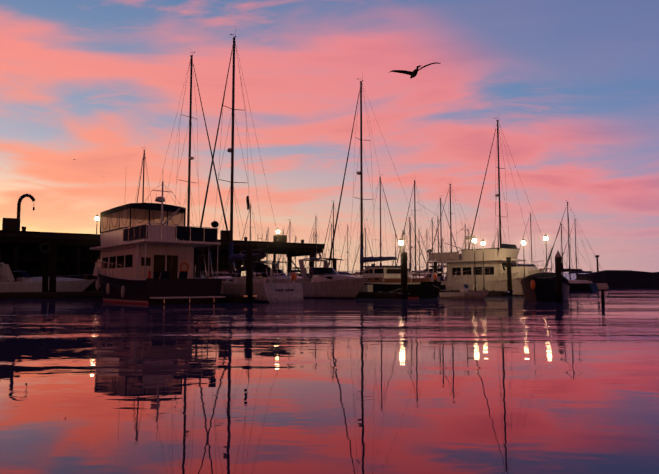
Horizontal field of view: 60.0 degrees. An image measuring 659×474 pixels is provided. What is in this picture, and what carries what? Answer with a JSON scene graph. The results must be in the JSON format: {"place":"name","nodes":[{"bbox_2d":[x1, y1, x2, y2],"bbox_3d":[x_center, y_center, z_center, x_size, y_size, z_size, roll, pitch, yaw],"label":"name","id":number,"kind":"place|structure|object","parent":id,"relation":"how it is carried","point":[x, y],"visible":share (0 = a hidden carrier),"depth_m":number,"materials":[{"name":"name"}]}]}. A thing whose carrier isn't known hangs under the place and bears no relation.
{"place":"outdoors","nodes":[
{"label":"outdoors","id":0,"kind":"place"},
{"bbox_2d":[0,288,658,473],"bbox_3d":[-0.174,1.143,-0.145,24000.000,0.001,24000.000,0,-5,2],"label":"water","id":1,"kind":"structure","parent":0,"point":[502,385],"depth_m":6.37,"materials":[{"name":"pink liquid"}]},
{"bbox_2d":[0,263,95,291],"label":"cruiser","id":2,"kind":"object","parent":1,"relation":"on","point":[26,281],"visible":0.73,"depth_m":56.88,"materials":[{"name":"white plastic"}]},
{"bbox_2d":[0,246,275,291],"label":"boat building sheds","id":3,"kind":"object","parent":1,"relation":"on","point":[78,263],"visible":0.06,"depth_m":70.09,"materials":[{"name":"concrete"}]},
{"bbox_2d":[135,150,151,202],"bbox_3d":[-20.703,-1.807,63.875,3.493,17.950,11.620,4,-6,-38],"label":"sailboat mast","id":4,"kind":"object","parent":1,"relation":"on","point":[143,161],"visible":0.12,"depth_m":64.73,"materials":[{"name":"black metal"}]},
{"bbox_2d":[89,181,224,303],"bbox_3d":[-12.503,0.456,37.644,5.169,9.430,15.595,4,-6,-38],"label":"trawler yacht","id":5,"kind":"object","parent":1,"relation":"on","point":[146,256],"visible":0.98,"depth_m":33.96,"materials":[{"name":"white wood"}]},
{"bbox_2d":[0,194,324,291],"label":"pier building","id":6,"kind":"structure","parent":1,"relation":"on","point":[12,234],"depth_m":48.29,"materials":[{"name":"concrete"}]},
{"bbox_2d":[95,215,98,233],"bbox_3d":[-21.146,-0.969,51.911,0.480,2.360,0.480,0,-5,2],"label":"lamp post","id":7,"kind":"object","parent":6,"relation":"on","point":[96,217],"visible":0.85,"depth_m":51.84,"materials":[{"name":"white metal"}]},
{"bbox_2d":[166,50,237,278],"bbox_3d":[-14.925,-6.444,58.622,16.564,26.350,4.591,-3,-6,37],"label":"sailboat","id":8,"kind":"object","parent":1,"relation":"on","point":[190,158],"visible":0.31,"depth_m":58.01,"materials":[{"name":"black metal"}]},
{"bbox_2d":[195,28,303,301],"bbox_3d":[-6.734,-5.043,40.493,4.000,20.650,14.104,4,-6,-38],"label":"white sloop","id":9,"kind":"object","parent":1,"relation":"on","point":[288,289],"visible":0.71,"depth_m":37.55,"materials":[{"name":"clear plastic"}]},
{"bbox_2d":[0,284,513,302],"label":"floating docks","id":10,"kind":"object","parent":1,"relation":"on","point":[365,291],"visible":0.4,"depth_m":42.36,"materials":[{"name":"brown wood"}]},
{"bbox_2d":[398,238,403,292],"bbox_3d":[5.187,1.988,41.283,0.480,4.060,0.480,0,-5,2],"label":"lamp post","id":11,"kind":"object","parent":10,"relation":"on","point":[401,242],"visible":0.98,"depth_m":41.25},
{"bbox_2d":[480,239,485,290],"bbox_3d":[13.370,2.377,49.544,0.480,4.610,0.480,0,-5,2],"label":"dock lamp","id":12,"kind":"object","parent":10,"relation":"on","point":[482,241],"visible":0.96,"depth_m":49.52,"materials":[{"name":"white metal"}]},
{"bbox_2d":[543,235,548,271],"bbox_3d":[18.333,2.119,48.217,0.480,4.910,0.480,0,-5,2],"label":"dock lamp","id":13,"kind":"object","parent":10,"relation":"on","point":[545,238],"visible":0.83,"depth_m":48.23,"materials":[{"name":"white metal"}]},
{"bbox_2d":[242,202,271,264],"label":"sloop","id":14,"kind":"object","parent":1,"relation":"on","point":[250,209],"visible":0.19,"depth_m":99.74,"materials":[{"name":"grey metal"}]},
{"bbox_2d":[276,227,286,271],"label":"sloop","id":15,"kind":"object","parent":1,"relation":"on","point":[278,255],"visible":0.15,"depth_m":101.93,"materials":[{"name":"grey metal"}]},
{"bbox_2d":[253,245,311,280],"bbox_3d":[-4.441,3.114,49.299,3.199,5.201,10.352,4,-6,-38],"label":"express cruiser","id":16,"kind":"object","parent":1,"relation":"on","point":[279,273],"visible":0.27,"depth_m":49.15,"materials":[{"name":"white plastic"}]},
{"bbox_2d":[279,219,308,272],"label":"sloop","id":17,"kind":"object","parent":1,"relation":"on","point":[295,271],"visible":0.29,"depth_m":87.83,"materials":[{"name":"grey"}]},
{"bbox_2d":[292,267,308,277],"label":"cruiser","id":18,"kind":"object","parent":1,"relation":"on","point":[298,274],"visible":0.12,"depth_m":70.17,"materials":[{"name":"white plastic"}]},
{"bbox_2d":[307,229,323,270],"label":"sloop","id":19,"kind":"object","parent":1,"relation":"on","point":[316,234],"visible":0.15,"depth_m":127.63,"materials":[{"name":"grey metal"}]},
{"bbox_2d":[304,218,327,266],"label":"sloop","id":20,"kind":"object","parent":1,"relation":"on","point":[315,242],"visible":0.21,"depth_m":119.89,"materials":[{"name":"grey metal"}]},
{"bbox_2d":[323,223,339,270],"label":"sloop","id":21,"kind":"object","parent":1,"relation":"on","point":[331,228],"visible":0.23,"depth_m":157.30,"materials":[{"name":"grey metal"}]},
{"bbox_2d":[295,240,368,298],"bbox_3d":[0.011,2.650,43.531,2.899,5.201,9.352,4,-6,-38],"label":"express cruiser","id":22,"kind":"object","parent":1,"relation":"on","point":[326,282],"visible":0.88,"depth_m":42.15,"materials":[{"name":"white plastic"}]},
{"bbox_2d":[319,200,355,272],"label":"sloop","id":23,"kind":"object","parent":1,"relation":"on","point":[333,206],"visible":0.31,"depth_m":99.04,"materials":[{"name":"grey metal"}]},
{"bbox_2d":[338,226,357,275],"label":"sloop","id":24,"kind":"object","parent":1,"relation":"on","point":[347,264],"visible":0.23,"depth_m":136.70,"materials":[{"name":"grey metal"}]},
{"bbox_2d":[351,234,367,274],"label":"sloop","id":25,"kind":"object","parent":1,"relation":"on","point":[359,258],"visible":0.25,"depth_m":113.66,"materials":[{"name":"grey metal"}]},
{"bbox_2d":[352,228,374,275],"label":"sloop","id":26,"kind":"object","parent":1,"relation":"on","point":[365,255],"visible":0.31,"depth_m":96.96,"materials":[{"name":"grey metal"}]},
{"bbox_2d":[354,174,400,271],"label":"sloop","id":27,"kind":"object","parent":1,"relation":"on","point":[380,208],"visible":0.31,"depth_m":80.45,"materials":[{"name":"grey metal"}]},
{"bbox_2d":[328,72,440,297],"bbox_3d":[3.595,-4.377,48.767,3.900,20.650,13.102,4,-6,-38],"label":"sailboat","id":28,"kind":"object","parent":1,"relation":"on","point":[385,278],"visible":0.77,"depth_m":46.09,"materials":[{"name":"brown wood"}]},
{"bbox_2d":[384,235,408,275],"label":"sloop","id":29,"kind":"object","parent":1,"relation":"on","point":[395,249],"visible":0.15,"depth_m":163.57,"materials":[{"name":"grey metal"}]},
{"bbox_2d":[193,245,604,305],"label":"pilings","id":30,"kind":"object","parent":1,"relation":"on","point":[558,275],"visible":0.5,"depth_m":33.42,"materials":[{"name":"brown wood"}]},
{"bbox_2d":[397,230,414,277],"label":"sloop","id":31,"kind":"object","parent":1,"relation":"on","point":[404,248],"visible":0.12,"depth_m":146.23,"materials":[{"name":"grey metal"}]},
{"bbox_2d":[392,231,421,277],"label":"sloop","id":32,"kind":"object","parent":1,"relation":"on","point":[402,251],"visible":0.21,"depth_m":92.01,"materials":[{"name":"grey metal"}]},
{"bbox_2d":[394,217,427,275],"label":"sloop","id":33,"kind":"object","parent":1,"relation":"on","point":[410,247],"visible":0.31,"depth_m":80.27,"materials":[{"name":"grey"}]},
{"bbox_2d":[400,225,423,275],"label":"sloop","id":34,"kind":"object","parent":1,"relation":"on","point":[410,243],"visible":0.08,"depth_m":132.60,"materials":[{"name":"grey metal"}]},
{"bbox_2d":[408,228,431,277],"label":"sloop","id":35,"kind":"object","parent":1,"relation":"on","point":[419,255],"visible":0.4,"depth_m":113.44,"materials":[{"name":"grey metal"}]},
{"bbox_2d":[396,180,445,277],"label":"sloop","id":36,"kind":"object","parent":1,"relation":"on","point":[418,271],"visible":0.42,"depth_m":92.51,"materials":[{"name":"grey metal"}]},
{"bbox_2d":[417,217,440,268],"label":"sloop","id":37,"kind":"object","parent":1,"relation":"on","point":[432,239],"visible":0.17,"depth_m":137.30,"materials":[{"name":"grey metal"}]},
{"bbox_2d":[416,230,443,276],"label":"sloop","id":38,"kind":"object","parent":1,"relation":"on","point":[428,254],"visible":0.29,"depth_m":120.90,"materials":[{"name":"grey metal"}]},
{"bbox_2d":[418,265,446,281],"bbox_3d":[11.366,4.407,65.364,2.804,5.201,9.352,4,-6,-38],"label":"cruiser","id":39,"kind":"object","parent":1,"relation":"on","point":[431,276],"visible":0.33,"depth_m":64.35,"materials":[{"name":"white plastic"}]},
{"bbox_2d":[413,195,458,276],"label":"sloop","id":40,"kind":"object","parent":1,"relation":"on","point":[438,270],"visible":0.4,"depth_m":78.78,"materials":[{"name":"grey metal"}]},
{"bbox_2d":[424,184,477,276],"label":"sloop","id":41,"kind":"object","parent":1,"relation":"on","point":[450,192],"visible":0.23,"depth_m":86.51,"materials":[{"name":"grey metal"}]},
{"bbox_2d":[439,284,488,298],"bbox_3d":[9.812,4.071,41.584,3.930,1.257,1.600,-4,-6,40],"label":"tender","id":42,"kind":"object","parent":1,"relation":"on","point":[463,293],"visible":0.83,"depth_m":41.09,"materials":[{"name":"grey plastic"}]},
{"bbox_2d":[471,236,476,290],"bbox_3d":[11.604,2.085,45.605,0.480,4.560,0.480,0,-5,2],"label":"dock lamp","id":43,"kind":"object","parent":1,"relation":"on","point":[474,239],"visible":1,"depth_m":45.59,"materials":[{"name":"white metal"}]},
{"bbox_2d":[427,218,551,295],"bbox_3d":[14.967,1.942,54.524,4.369,9.177,13.474,4,-6,-38],"label":"yacht","id":44,"kind":"object","parent":1,"relation":"on","point":[460,270],"visible":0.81,"depth_m":52.80,"materials":[{"name":"white plastic"}]},
{"bbox_2d":[491,228,504,247],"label":"sloop","id":45,"kind":"object","parent":1,"relation":"on","point":[498,239],"visible":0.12,"depth_m":110.67,"materials":[{"name":"grey metal"}]},
{"bbox_2d":[468,120,554,270],"bbox_3d":[18.837,-3.365,61.345,3.693,20.650,12.620,4,-6,-38],"label":"sloop","id":46,"kind":"object","parent":1,"relation":"on","point":[498,194],"visible":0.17,"depth_m":62.02,"materials":[{"name":"black metal"}]},
{"bbox_2d":[521,237,525,277],"bbox_3d":[16.717,2.337,49.049,0.480,4.610,0.480,0,-5,2],"label":"lamp post","id":47,"kind":"object","parent":1,"relation":"on","point":[523,242],"visible":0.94,"depth_m":49.06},
{"bbox_2d":[517,213,549,269],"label":"sloop","id":48,"kind":"object","parent":1,"relation":"on","point":[531,240],"visible":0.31,"depth_m":126.22,"materials":[{"name":"grey metal"}]},
{"bbox_2d":[520,272,569,300],"bbox_3d":[14.092,3.494,37.810,2.960,2.400,7.683,-2,-5,28],"label":"covered boat","id":49,"kind":"object","parent":1,"relation":"on","point":[540,287],"visible":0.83,"depth_m":36.18,"materials":[{"name":"black fabric"}]},
{"bbox_2d":[543,223,598,291],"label":"sloop","id":50,"kind":"object","parent":1,"relation":"on","point":[576,285],"visible":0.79,"depth_m":78.02,"materials":[{"name":"grey metal"}]},
{"bbox_2d":[545,200,607,289],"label":"sloop","id":51,"kind":"object","parent":1,"relation":"on","point":[602,286],"visible":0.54,"depth_m":93.55,"materials":[{"name":"grey metal"}]},
{"bbox_2d":[563,219,608,287],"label":"sloop","id":52,"kind":"object","parent":1,"relation":"on","point":[575,260],"visible":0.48,"depth_m":124.21,"materials":[{"name":"grey metal"}]},
{"bbox_2d":[575,255,658,287],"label":"breakwater","id":53,"kind":"object","parent":1,"relation":"on","point":[625,279],"visible":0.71,"depth_m":136.41,"materials":[{"name":"black stone"}]},
{"bbox_2d":[0,0,658,277],"label":"sky","id":54,"kind":"structure","parent":0,"point":[571,87],"materials":[{"name":"pink"}]},
{"bbox_2d":[390,62,440,77],"bbox_3d":[2.186,-4.296,14.737,1.450,0.260,0.790,-13,-8,-11],"label":"gull","id":55,"kind":"object","parent":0,"point":[413,74],"visible":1,"depth_m":14.78,"materials":[{"name":"black"}]},
{"bbox_2d":[563,272,585,279],"bbox_3d":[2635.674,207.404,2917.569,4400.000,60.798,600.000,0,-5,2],"label":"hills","id":56,"kind":"structure","parent":0,"point":[572,275],"depth_m":2877.26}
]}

